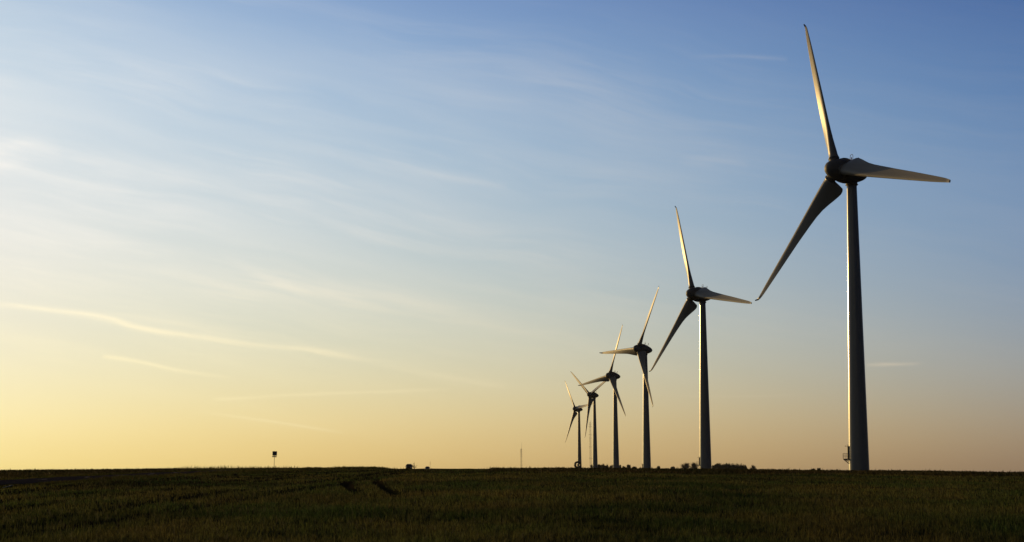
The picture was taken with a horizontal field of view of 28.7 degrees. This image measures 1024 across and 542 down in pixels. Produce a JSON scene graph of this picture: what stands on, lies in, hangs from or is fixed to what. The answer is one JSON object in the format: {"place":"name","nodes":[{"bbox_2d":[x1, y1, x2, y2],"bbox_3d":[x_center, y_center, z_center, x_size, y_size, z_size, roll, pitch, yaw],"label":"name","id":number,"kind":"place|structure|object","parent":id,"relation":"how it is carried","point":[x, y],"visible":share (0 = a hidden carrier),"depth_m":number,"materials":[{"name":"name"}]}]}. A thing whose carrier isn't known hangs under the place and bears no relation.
{"place":"outdoors","nodes":[
{"label":"outdoors","id":0,"kind":"place"},
{"bbox_2d":[0,468,1023,541],"bbox_3d":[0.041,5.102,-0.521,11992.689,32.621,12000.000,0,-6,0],"label":"ground","id":1,"kind":"structure","parent":0,"point":[348,485],"depth_m":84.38,"materials":[{"name":"green plant"}]},
{"bbox_2d":[0,465,403,493],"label":"verge grass","id":2,"kind":"structure","parent":1,"relation":"on","point":[198,473],"depth_m":152.06,"materials":[{"name":"green plant"}]},
{"bbox_2d":[272,451,276,460],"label":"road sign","id":3,"kind":"object","parent":1,"relation":"on","point":[274,454],"visible":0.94,"depth_m":292.67,"materials":[{"name":"metal"}]},
{"bbox_2d":[0,466,1023,477],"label":"crop plants","id":4,"kind":"object","parent":1,"relation":"on","point":[6,473],"visible":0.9,"depth_m":178.21,"materials":[{"name":"green plant"}]},
{"bbox_2d":[574,461,581,467],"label":"hose reel","id":5,"kind":"object","parent":1,"relation":"on","point":[579,464],"visible":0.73,"depth_m":556.78,"materials":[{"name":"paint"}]},
{"bbox_2d":[565,382,592,466],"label":"wind turbine","id":6,"kind":"object","parent":1,"relation":"on","point":[576,409],"visible":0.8,"depth_m":1929.81,"materials":[{"name":"paint"}]},
{"bbox_2d":[570,371,604,467],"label":"wind turbine","id":7,"kind":"object","parent":1,"relation":"on","point":[592,396],"visible":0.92,"depth_m":1621.20,"materials":[{"name":"paint"}]},
{"bbox_2d":[589,422,591,464],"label":"lattice mast","id":8,"kind":"object","parent":1,"relation":"on","point":[590,426],"visible":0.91,"depth_m":2987.95,"materials":[{"name":"metal"}]},
{"bbox_2d":[578,325,625,467],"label":"wind turbine","id":9,"kind":"object","parent":1,"relation":"on","point":[611,376],"visible":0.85,"depth_m":1294.33,"materials":[{"name":"paint"}]},
{"bbox_2d":[599,287,658,467],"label":"wind turbine","id":10,"kind":"object","parent":1,"relation":"on","point":[640,350],"visible":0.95,"depth_m":1001.26,"materials":[{"name":"paint"}]},
{"bbox_2d":[680,462,690,468],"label":"bush","id":11,"kind":"object","parent":1,"relation":"on","point":[686,465],"visible":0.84,"depth_m":1833.36,"materials":[{"name":"green plant"}]},
{"bbox_2d":[649,206,751,468],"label":"wind turbine","id":12,"kind":"object","parent":1,"relation":"on","point":[702,295],"visible":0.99,"depth_m":707.06,"materials":[{"name":"paint"}]},
{"bbox_2d":[755,24,950,470],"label":"wind turbine","id":13,"kind":"object","parent":1,"relation":"on","point":[849,173],"visible":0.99,"depth_m":416.63,"materials":[{"name":"paint"}]},
{"bbox_2d":[0,0,1023,471],"label":"sky","id":14,"kind":"structure","parent":0,"point":[393,234],"materials":[{"name":"blue"}]}
]}

